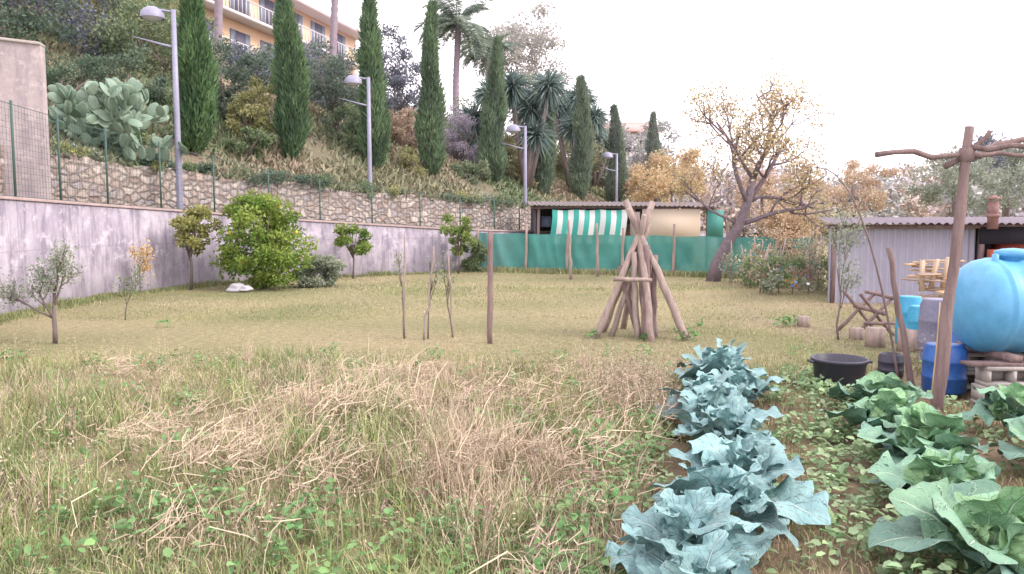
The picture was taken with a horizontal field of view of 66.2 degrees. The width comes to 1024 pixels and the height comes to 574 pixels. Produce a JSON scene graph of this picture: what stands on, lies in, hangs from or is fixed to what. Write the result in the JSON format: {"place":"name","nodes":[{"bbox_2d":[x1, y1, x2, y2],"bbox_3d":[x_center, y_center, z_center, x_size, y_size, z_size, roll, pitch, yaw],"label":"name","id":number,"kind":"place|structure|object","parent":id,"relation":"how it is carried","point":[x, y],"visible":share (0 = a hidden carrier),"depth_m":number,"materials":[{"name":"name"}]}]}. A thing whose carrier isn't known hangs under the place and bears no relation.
{"place":"outdoors","nodes":[
{"label":"outdoors","id":0,"kind":"place"},
{"bbox_2d":[0,0,754,218],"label":"hillside","id":1,"kind":"structure","parent":0,"point":[489,188],"depth_m":28.29,"materials":[{"name":"plant"}]},
{"bbox_2d":[0,41,51,198],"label":"wall slab","id":2,"kind":"structure","parent":1,"relation":"on","point":[23,82],"depth_m":16.68,"materials":[{"name":"paint"}]},
{"bbox_2d":[0,0,84,44],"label":"shrub","id":3,"kind":"object","parent":1,"relation":"on","point":[6,30],"visible":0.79,"depth_m":25.64,"materials":[{"name":"green plant"}]},
{"bbox_2d":[0,0,133,56],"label":"shrub","id":4,"kind":"object","parent":1,"relation":"on","point":[79,16],"visible":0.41,"depth_m":27.98,"materials":[{"name":"green plant"}]},
{"bbox_2d":[41,41,111,106],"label":"shrub","id":5,"kind":"object","parent":1,"relation":"on","point":[56,76],"visible":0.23,"depth_m":22.56,"materials":[{"name":"green plant"}]},
{"bbox_2d":[47,77,187,160],"bbox_3d":[-10.431,-4.334,20.402,4.024,2.100,2.494,0,5,0],"label":"prickly pear cactus","id":6,"kind":"object","parent":1,"relation":"on","point":[119,108],"visible":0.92,"depth_m":20.01,"materials":[{"name":"green plant"}]},
{"bbox_2d":[68,39,169,103],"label":"shrub","id":7,"kind":"object","parent":1,"relation":"on","point":[156,92],"visible":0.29,"depth_m":25.59,"materials":[{"name":"green plant"}]},
{"bbox_2d":[69,0,179,52],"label":"shrub","id":8,"kind":"object","parent":1,"relation":"on","point":[95,6],"visible":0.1,"depth_m":31.45,"materials":[{"name":"green plant"}]},
{"bbox_2d":[74,0,234,85],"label":"shrub","id":9,"kind":"object","parent":1,"relation":"on","point":[126,32],"visible":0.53,"depth_m":28.48,"materials":[{"name":"green plant"}]},
{"bbox_2d":[168,0,221,156],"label":"cypress tree","id":10,"kind":"object","parent":1,"relation":"on","point":[197,64],"visible":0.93,"depth_m":23.22,"materials":[{"name":"green plant"}]},
{"bbox_2d":[202,32,275,128],"bbox_3d":[-9.852,-6.999,28.477,3.279,4.008,3.378,4,6,40],"label":"shrub","id":11,"kind":"object","parent":1,"relation":"on","point":[224,94],"visible":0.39,"depth_m":28.10,"materials":[{"name":"green plant"}]},
{"bbox_2d":[212,34,278,83],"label":"shrub","id":12,"kind":"object","parent":1,"relation":"on","point":[238,48],"visible":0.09,"depth_m":34.63,"materials":[{"name":"green plant"}]},
{"bbox_2d":[224,76,275,147],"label":"climbing shrub","id":13,"kind":"object","parent":1,"relation":"on","point":[246,109],"visible":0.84,"depth_m":26.67,"materials":[{"name":"green plant"}]},
{"bbox_2d":[222,125,278,160],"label":"shrub","id":14,"kind":"object","parent":1,"relation":"on","point":[256,138],"visible":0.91,"depth_m":25.13,"materials":[{"name":"green plant"}]},
{"bbox_2d":[146,0,355,74],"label":"walls","id":15,"kind":"structure","parent":1,"relation":"on","point":[256,36],"depth_m":55.79,"materials":[{"name":"yellow paint"}]},
{"bbox_2d":[164,0,345,64],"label":"windows and shutters","id":16,"kind":"structure","parent":15,"relation":"attached to","point":[241,37],"depth_m":56.42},
{"bbox_2d":[170,0,360,69],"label":"balconies and eaves","id":17,"kind":"structure","parent":1,"relation":"on","point":[313,11],"depth_m":59.00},
{"bbox_2d":[267,0,314,161],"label":"cypress tree","id":18,"kind":"object","parent":1,"relation":"on","point":[291,121],"visible":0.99,"depth_m":26.25,"materials":[{"name":"green plant"}]},
{"bbox_2d":[54,141,597,212],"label":"wall top plants","id":19,"kind":"object","parent":1,"relation":"on","point":[475,196],"depth_m":24.23,"materials":[{"name":"green plant"}]},
{"bbox_2d":[321,101,361,151],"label":"shrub","id":20,"kind":"object","parent":1,"relation":"on","point":[347,133],"visible":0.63,"depth_m":30.08,"materials":[{"name":"green plant"}]},
{"bbox_2d":[305,36,388,131],"bbox_3d":[-7.176,-7.996,32.505,4.066,4.145,4.046,0,5,0],"label":"shrub","id":21,"kind":"object","parent":1,"relation":"on","point":[335,85],"visible":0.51,"depth_m":31.62,"materials":[{"name":"green plant"}]},
{"bbox_2d":[0,145,705,231],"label":"stone wall","id":22,"kind":"structure","parent":1,"relation":"on","point":[439,209],"depth_m":23.16,"materials":[{"name":"beige stone"}]},
{"bbox_2d":[1,0,706,216],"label":"slope vegetation","id":23,"kind":"object","parent":1,"relation":"on","point":[448,181],"visible":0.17,"depth_m":28.09,"materials":[{"name":"green plant"}]},
{"bbox_2d":[339,75,371,184],"bbox_3d":[-5.305,-4.434,26.623,1.095,5.410,0.600,0,5,0],"label":"street lamp","id":24,"kind":"object","parent":1,"relation":"on","point":[352,80],"visible":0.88,"depth_m":26.55,"materials":[{"name":"metal"}]},
{"bbox_2d":[354,0,392,169],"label":"cypress tree","id":25,"kind":"object","parent":1,"relation":"on","point":[369,56],"visible":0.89,"depth_m":28.63,"materials":[{"name":"green plant"}]},
{"bbox_2d":[375,23,421,119],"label":"shrub","id":26,"kind":"object","parent":1,"relation":"on","point":[398,80],"visible":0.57,"depth_m":40.48,"materials":[{"name":"green plant"}]},
{"bbox_2d":[380,106,417,147],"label":"shrub","id":27,"kind":"object","parent":1,"relation":"on","point":[403,120],"visible":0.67,"depth_m":35.13,"materials":[{"name":"brown plant"}]},
{"bbox_2d":[413,0,447,176],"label":"cypress tree","id":28,"kind":"object","parent":1,"relation":"on","point":[429,127],"visible":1,"depth_m":31.19,"materials":[{"name":"green plant"}]},
{"bbox_2d":[412,0,492,112],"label":"palm tree","id":29,"kind":"object","parent":1,"relation":"on","point":[462,26],"visible":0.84,"depth_m":48.60,"materials":[{"name":"green plant"}]},
{"bbox_2d":[442,105,477,163],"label":"shrub","id":30,"kind":"object","parent":1,"relation":"on","point":[461,145],"visible":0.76,"depth_m":37.23,"materials":[{"name":"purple plant"}]},
{"bbox_2d":[447,75,487,163],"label":"yucca plant","id":31,"kind":"object","parent":1,"relation":"on","point":[474,111],"visible":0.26,"depth_m":38.12,"materials":[{"name":"green plant"}]},
{"bbox_2d":[450,159,493,183],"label":"shrub","id":32,"kind":"object","parent":1,"relation":"on","point":[470,172],"visible":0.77,"depth_m":33.39,"materials":[{"name":"green plant"}]},
{"bbox_2d":[475,32,508,183],"bbox_3d":[-0.781,-7.696,34.467,1.567,6.760,1.701,3,6,32],"label":"cypress tree","id":33,"kind":"object","parent":1,"relation":"on","point":[494,111],"visible":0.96,"depth_m":34.18,"materials":[{"name":"green plant"}]},
{"bbox_2d":[460,33,524,78],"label":"palm tree","id":34,"kind":"object","parent":1,"relation":"on","point":[505,45],"visible":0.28,"depth_m":55.19,"materials":[{"name":"green plant"}]},
{"bbox_2d":[475,0,571,123],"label":"broadleaf tree","id":35,"kind":"object","parent":1,"relation":"on","point":[518,35],"visible":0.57,"depth_m":57.78,"materials":[{"name":"beige plant"}]},
{"bbox_2d":[503,65,574,191],"bbox_3d":[0.866,-7.338,36.893,4.106,5.972,3.022,0,5,0],"label":"yucca plant","id":36,"kind":"object","parent":1,"relation":"on","point":[529,109],"visible":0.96,"depth_m":36.40,"materials":[{"name":"green plant"}]},
{"bbox_2d":[534,103,557,194],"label":"cypress tree","id":37,"kind":"object","parent":1,"relation":"on","point":[545,169],"visible":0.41,"depth_m":37.30,"materials":[{"name":"green plant"}]},
{"bbox_2d":[567,74,594,198],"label":"cypress tree","id":38,"kind":"object","parent":1,"relation":"on","point":[580,163],"visible":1,"depth_m":40.22,"materials":[{"name":"green plant"}]},
{"bbox_2d":[554,83,613,187],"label":"yucca plant","id":39,"kind":"object","parent":1,"relation":"on","point":[599,119],"visible":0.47,"depth_m":42.46,"materials":[{"name":"green plant"}]},
{"bbox_2d":[603,104,629,201],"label":"cypress tree","id":40,"kind":"object","parent":1,"relation":"on","point":[616,143],"visible":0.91,"depth_m":44.22,"materials":[{"name":"green plant"}]},
{"bbox_2d":[603,118,681,187],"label":"shrub","id":41,"kind":"object","parent":1,"relation":"on","point":[635,157],"visible":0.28,"depth_m":56.42,"materials":[{"name":"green plant"}]},
{"bbox_2d":[643,110,665,201],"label":"cypress tree","id":42,"kind":"object","parent":1,"relation":"on","point":[652,143],"visible":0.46,"depth_m":49.18,"materials":[{"name":"green plant"}]},
{"bbox_2d":[0,265,807,324],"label":"verge grass","id":43,"kind":"structure","parent":0,"point":[61,304],"depth_m":21.18,"materials":[{"name":"green plant"}]},
{"bbox_2d":[0,231,1023,573],"bbox_3d":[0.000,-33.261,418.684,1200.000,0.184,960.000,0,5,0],"label":"ground","id":44,"kind":"structure","parent":0,"point":[138,337],"depth_m":11.08,"materials":[{"name":"green plant"}]},
{"bbox_2d":[0,236,85,343],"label":"olive tree","id":45,"kind":"object","parent":44,"relation":"on","point":[60,265],"visible":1,"depth_m":10.93,"materials":[{"name":"green plant"}]},
{"bbox_2d":[167,203,222,289],"bbox_3d":[-7.942,-0.999,19.558,1.316,2.182,1.362,2,5,23],"label":"lemon tree","id":46,"kind":"object","parent":44,"relation":"on","point":[187,224],"visible":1,"depth_m":19.40,"materials":[{"name":"green plant"}]},
{"bbox_2d":[208,187,318,288],"bbox_3d":[-6.330,-1.125,19.868,2.390,2.794,2.871,-4,6,-41],"label":"lemon tree","id":47,"kind":"object","parent":44,"relation":"on","point":[270,239],"visible":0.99,"depth_m":19.52,"materials":[{"name":"green plant"}]},
{"bbox_2d":[292,254,347,287],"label":"lavender bush","id":48,"kind":"object","parent":44,"relation":"on","point":[329,266],"visible":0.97,"depth_m":20.39,"materials":[{"name":"green plant"}]},
{"bbox_2d":[333,222,373,278],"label":"lemon tree","id":49,"kind":"object","parent":44,"relation":"on","point":[361,247],"visible":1,"depth_m":23.19,"materials":[{"name":"green plant"}]},
{"bbox_2d":[30,341,683,573],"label":"dead straw","id":50,"kind":"object","parent":44,"relation":"on","point":[347,403],"visible":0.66,"depth_m":5.29,"materials":[{"name":"beige plant"}]},
{"bbox_2d":[0,199,739,312],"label":"concrete retaining wall","id":51,"kind":"structure","parent":44,"relation":"on","point":[106,238],"depth_m":18.51,"materials":[{"name":"grey concrete"}]},
{"bbox_2d":[0,195,725,232],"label":"coping","id":52,"kind":"object","parent":51,"relation":"on","point":[76,203],"visible":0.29,"depth_m":19.44,"materials":[{"name":"stone"}]},
{"bbox_2d":[0,100,562,230],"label":"wire fence","id":53,"kind":"object","parent":52,"relation":"on","point":[59,172],"visible":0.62,"depth_m":19.58,"materials":[{"name":"metal"}]},
{"bbox_2d":[439,212,477,273],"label":"lemon tree","id":54,"kind":"object","parent":44,"relation":"on","point":[463,231],"visible":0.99,"depth_m":25.48,"materials":[{"name":"green plant"}]},
{"bbox_2d":[0,335,921,573],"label":"wild grass","id":55,"kind":"structure","parent":44,"relation":"on","point":[129,549],"depth_m":4.96,"materials":[{"name":"plant"}]},
{"bbox_2d":[1,342,921,573],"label":"broadleaf weeds","id":56,"kind":"object","parent":44,"relation":"on","point":[92,539],"visible":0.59,"depth_m":4.35,"materials":[{"name":"green plant"}]},
{"bbox_2d":[0,328,935,571],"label":"seed stalks","id":57,"kind":"object","parent":44,"relation":"on","point":[650,370],"visible":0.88,"depth_m":6.09,"materials":[{"name":"beige plant"}]},
{"bbox_2d":[459,239,487,271],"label":"climbing plant","id":58,"kind":"object","parent":44,"relation":"on","point":[472,262],"visible":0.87,"depth_m":26.26,"materials":[{"name":"green plant"}]},
{"bbox_2d":[487,231,492,343],"bbox_3d":[-0.307,0.035,10.944,0.092,1.613,0.087,0,5,0],"label":"wooden stake","id":59,"kind":"object","parent":44,"relation":"on","point":[489,289],"visible":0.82,"depth_m":10.91,"materials":[{"name":"brown wood"}]},
{"bbox_2d":[527,201,723,236],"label":"open shed","id":60,"kind":"structure","parent":44,"relation":"on","point":[613,219],"depth_m":28.35,"materials":[{"name":"beige paint"}]},
{"bbox_2d":[592,199,690,341],"bbox_3d":[1.970,-0.250,11.606,1.462,2.096,1.279,2,5,20],"label":"wooden pole stack","id":61,"kind":"object","parent":44,"relation":"on","point":[641,259],"visible":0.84,"depth_m":11.44,"materials":[{"name":"brown wood"}]},
{"bbox_2d":[476,220,817,274],"bbox_3d":[3.242,-1.253,25.238,12.078,1.806,2.294,3,6,33],"label":"green net fence","id":62,"kind":"object","parent":44,"relation":"on","point":[673,252],"visible":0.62,"depth_m":25.34,"materials":[{"name":"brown fabric"}]},
{"bbox_2d":[627,163,689,201],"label":"orchard tree","id":63,"kind":"object","parent":44,"relation":"on","point":[656,187],"visible":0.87,"depth_m":39.07,"materials":[{"name":"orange plant"}]},
{"bbox_2d":[622,146,707,201],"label":"orchard tree","id":64,"kind":"object","parent":44,"relation":"on","point":[656,160],"visible":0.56,"depth_m":42.98,"materials":[{"name":"orange plant"}]},
{"bbox_2d":[601,487,772,573],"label":"broccoli plant","id":65,"kind":"object","parent":44,"relation":"on","point":[692,516],"visible":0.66,"depth_m":3.51,"materials":[{"name":"green plant"}]},
{"bbox_2d":[635,529,751,573],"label":"broccoli plant","id":66,"kind":"object","parent":44,"relation":"on","point":[715,552],"visible":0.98,"depth_m":3.17,"materials":[{"name":"green plant"}]},
{"bbox_2d":[652,367,754,422],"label":"broccoli plant","id":67,"kind":"object","parent":44,"relation":"on","point":[702,377],"visible":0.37,"depth_m":6.52,"materials":[{"name":"green plant"}]},
{"bbox_2d":[673,339,767,389],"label":"broccoli plant","id":68,"kind":"object","parent":44,"relation":"on","point":[723,356],"visible":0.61,"depth_m":7.32,"materials":[{"name":"green plant"}]},
{"bbox_2d":[673,382,771,453],"bbox_3d":[1.452,0.943,5.490,0.714,0.560,0.965,0,5,0],"label":"broccoli plant","id":69,"kind":"object","parent":44,"relation":"on","point":[712,396],"visible":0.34,"depth_m":5.53,"materials":[{"name":"green plant"}]},
{"bbox_2d":[649,463,799,568],"bbox_3d":[1.043,1.114,3.877,0.712,0.471,0.695,0,5,0],"label":"broccoli plant","id":70,"kind":"object","parent":44,"relation":"on","point":[746,490],"visible":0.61,"depth_m":3.90,"materials":[{"name":"green plant"}]},
{"bbox_2d":[664,380,787,436],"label":"broccoli plant","id":71,"kind":"object","parent":44,"relation":"on","point":[773,411],"visible":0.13,"depth_m":5.83,"materials":[{"name":"green plant"}]},
{"bbox_2d":[673,396,786,452],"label":"broccoli plant","id":72,"kind":"object","parent":44,"relation":"on","point":[732,418],"visible":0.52,"depth_m":5.04,"materials":[{"name":"green plant"}]},
{"bbox_2d":[707,365,784,426],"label":"broccoli plant","id":73,"kind":"object","parent":44,"relation":"on","point":[760,388],"visible":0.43,"depth_m":6.94,"materials":[{"name":"green plant"}]},
{"bbox_2d":[653,57,845,281],"bbox_3d":[6.862,-3.284,22.079,5.686,6.545,3.900,0,5,0],"label":"autumn fruit tree","id":74,"kind":"object","parent":44,"relation":"on","point":[770,142],"visible":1,"depth_m":22.06,"materials":[{"name":"yellow plant"}]},
{"bbox_2d":[669,433,830,524],"bbox_3d":[1.282,1.084,4.458,0.809,0.466,0.909,0,5,0],"label":"broccoli plant","id":75,"kind":"object","parent":44,"relation":"on","point":[745,454],"visible":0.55,"depth_m":4.36,"materials":[{"name":"green plant"}]},
{"bbox_2d":[729,165,806,236],"bbox_3d":[12.117,-3.671,37.828,3.660,4.445,3.976,0,5,0],"label":"orchard tree","id":76,"kind":"object","parent":44,"relation":"on","point":[769,183],"visible":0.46,"depth_m":37.14,"materials":[{"name":"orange plant"}]},
{"bbox_2d":[718,231,828,294],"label":"shrub","id":77,"kind":"object","parent":44,"relation":"on","point":[811,268],"visible":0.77,"depth_m":19.27,"materials":[{"name":"green plant"}]},
{"bbox_2d":[524,362,1023,573],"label":"bean plants","id":78,"kind":"object","parent":44,"relation":"on","point":[945,567],"visible":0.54,"depth_m":5.10,"materials":[{"name":"green plant"}]},
{"bbox_2d":[747,199,821,237],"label":"autumn fruit tree","id":79,"kind":"object","parent":44,"relation":"on","point":[771,221],"visible":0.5,"depth_m":26.40,"materials":[{"name":"orange plant"}]},
{"bbox_2d":[634,141,1023,239],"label":"distant trees","id":80,"kind":"object","parent":44,"relation":"on","point":[901,202],"visible":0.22,"depth_m":58.49,"materials":[{"name":"beige plant"}]},
{"bbox_2d":[807,353,872,393],"bbox_3d":[3.250,0.877,7.800,0.548,0.355,0.548,5,7,45],"label":"black garden tub","id":81,"kind":"object","parent":44,"relation":"on","point":[850,369],"visible":0.75,"depth_m":7.62,"materials":[{"name":"plastic"}]},
{"bbox_2d":[819,208,872,339],"bbox_3d":[4.872,-0.193,11.291,0.711,1.913,0.733,0,5,0],"label":"sapling","id":82,"kind":"object","parent":44,"relation":"on","point":[848,241],"visible":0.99,"depth_m":11.25,"materials":[{"name":"green plant"}]},
{"bbox_2d":[675,357,1023,573],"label":"bed grass","id":83,"kind":"structure","parent":44,"relation":"on","point":[791,524],"depth_m":5.25,"materials":[{"name":"plant"}]},
{"bbox_2d":[814,166,898,376],"bbox_3d":[3.531,-0.094,8.019,0.964,2.258,0.025,0,5,0],"label":"bent cane","id":84,"kind":"object","parent":44,"relation":"on","point":[888,322],"visible":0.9,"depth_m":8.02,"materials":[{"name":"brown wood"}]},
{"bbox_2d":[811,157,901,217],"bbox_3d":[15.462,-3.623,35.802,3.765,4.684,3.291,0,5,0],"label":"orchard tree","id":85,"kind":"object","parent":44,"relation":"on","point":[874,196],"visible":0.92,"depth_m":35.46,"materials":[{"name":"orange plant"}]},
{"bbox_2d":[838,290,894,335],"bbox_3d":[5.412,0.392,12.024,0.665,0.659,1.103,0,5,0],"label":"sawhorse","id":86,"kind":"object","parent":44,"relation":"on","point":[869,308],"visible":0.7,"depth_m":11.75,"materials":[{"name":"brown wood"}]},
{"bbox_2d":[819,387,938,434],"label":"cabbage plant","id":87,"kind":"object","parent":44,"relation":"on","point":[881,407],"visible":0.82,"depth_m":6.00,"materials":[{"name":"green plant"}]},
{"bbox_2d":[827,371,932,402],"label":"cabbage plant","id":88,"kind":"object","parent":44,"relation":"on","point":[870,384],"visible":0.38,"depth_m":6.70,"materials":[{"name":"green plant"}]},
{"bbox_2d":[877,352,903,378],"bbox_3d":[4.150,0.858,8.601,0.268,0.260,0.268,0,5,0],"label":"dark bucket","id":89,"kind":"object","parent":44,"relation":"on","point":[886,365],"visible":0.84,"depth_m":8.50,"materials":[{"name":"black plastic"}]},
{"bbox_2d":[886,247,914,385],"bbox_3d":[3.882,0.345,7.829,0.339,1.483,0.074,1,5,7],"label":"leaning stake","id":90,"kind":"object","parent":44,"relation":"on","point":[904,340],"visible":0.86,"depth_m":7.81,"materials":[{"name":"brown wood"}]},
{"bbox_2d":[817,217,1023,302],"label":"corrugated metal shed","id":91,"kind":"structure","parent":44,"relation":"on","point":[923,238],"depth_m":16.23,"materials":[{"name":"grey metal"}]},
{"bbox_2d":[853,401,998,464],"bbox_3d":[2.769,1.000,5.296,0.884,0.439,0.748,-3,6,-35],"label":"cabbage plant","id":92,"kind":"object","parent":44,"relation":"on","point":[920,424],"visible":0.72,"depth_m":5.14,"materials":[{"name":"green plant"}]},
{"bbox_2d":[917,298,942,363],"bbox_3d":[5.100,0.530,9.377,0.453,0.785,0.453,0,5,0],"label":"grey barrel","id":93,"kind":"object","parent":44,"relation":"on","point":[928,317],"visible":0.38,"depth_m":9.27,"materials":[{"name":"plastic"}]},
{"bbox_2d":[899,257,964,299],"bbox_3d":[6.953,0.047,12.961,1.024,1.131,1.150,0,5,0],"label":"plank pile","id":94,"kind":"object","parent":44,"relation":"on","point":[932,276],"visible":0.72,"depth_m":12.75,"materials":[{"name":"beige wood"}]},
{"bbox_2d":[867,445,1000,489],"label":"cabbage plant","id":95,"kind":"object","parent":44,"relation":"on","point":[953,465],"visible":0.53,"depth_m":4.44,"materials":[{"name":"green plant"}]},
{"bbox_2d":[921,342,967,395],"bbox_3d":[4.320,0.808,7.844,0.412,0.485,0.412,0,5,0],"label":"blue barrel","id":96,"kind":"object","parent":44,"relation":"on","point":[957,381],"visible":0.66,"depth_m":7.68,"materials":[{"name":"plastic"}]},
{"bbox_2d":[868,477,1023,573],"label":"cabbage plant","id":97,"kind":"object","parent":44,"relation":"on","point":[978,523],"visible":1,"depth_m":3.62,"materials":[{"name":"green plant"}]},
{"bbox_2d":[874,126,1023,413],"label":"rustic pergola","id":98,"kind":"object","parent":44,"relation":"on","point":[965,155],"visible":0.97,"depth_m":6.87,"materials":[{"name":"brown wood"}]},
{"bbox_2d":[906,150,1001,216],"bbox_3d":[18.948,-3.522,33.820,3.771,4.813,3.584,4,7,43],"label":"orchard tree","id":99,"kind":"object","parent":44,"relation":"on","point":[948,177],"visible":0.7,"depth_m":33.29,"materials":[{"name":"green plant"}]},
{"bbox_2d":[961,382,1023,426],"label":"cabbage plant","id":100,"kind":"object","parent":44,"relation":"on","point":[1005,402],"visible":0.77,"depth_m":6.22,"materials":[{"name":"green plant"}]},
{"bbox_2d":[966,353,1023,406],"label":"concrete block stack","id":101,"kind":"object","parent":44,"relation":"on","point":[981,377],"visible":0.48,"depth_m":7.32,"materials":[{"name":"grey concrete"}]},
{"bbox_2d":[918,248,1023,366],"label":"water tank","id":102,"kind":"object","parent":101,"relation":"on","point":[988,315],"visible":0.89,"depth_m":7.36,"materials":[{"name":"plastic"}]},
{"bbox_2d":[969,139,1023,216],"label":"orchard tree","id":103,"kind":"object","parent":44,"relation":"on","point":[1005,175],"visible":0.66,"depth_m":35.73,"materials":[{"name":"green plant"}]},
{"bbox_2d":[997,415,1023,459],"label":"cabbage plant","id":104,"kind":"object","parent":44,"relation":"on","point":[1016,428],"visible":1,"depth_m":5.39,"materials":[{"name":"green plant"}]},
{"bbox_2d":[305,0,1023,188],"label":"sky","id":105,"kind":"structure","parent":0,"point":[906,74],"materials":[{"name":"white"}]},
{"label":"footpath","id":106,"kind":"structure","parent":0,"visible":0},
{"bbox_2d":[132,6,183,209],"bbox_3d":[-9.205,-4.467,20.399,1.095,5.510,0.600,0,5,0],"label":"street lamp","id":107,"kind":"object","parent":106,"relation":"on","point":[151,13],"visible":0.94,"depth_m":20.37,"materials":[{"name":"metal"}]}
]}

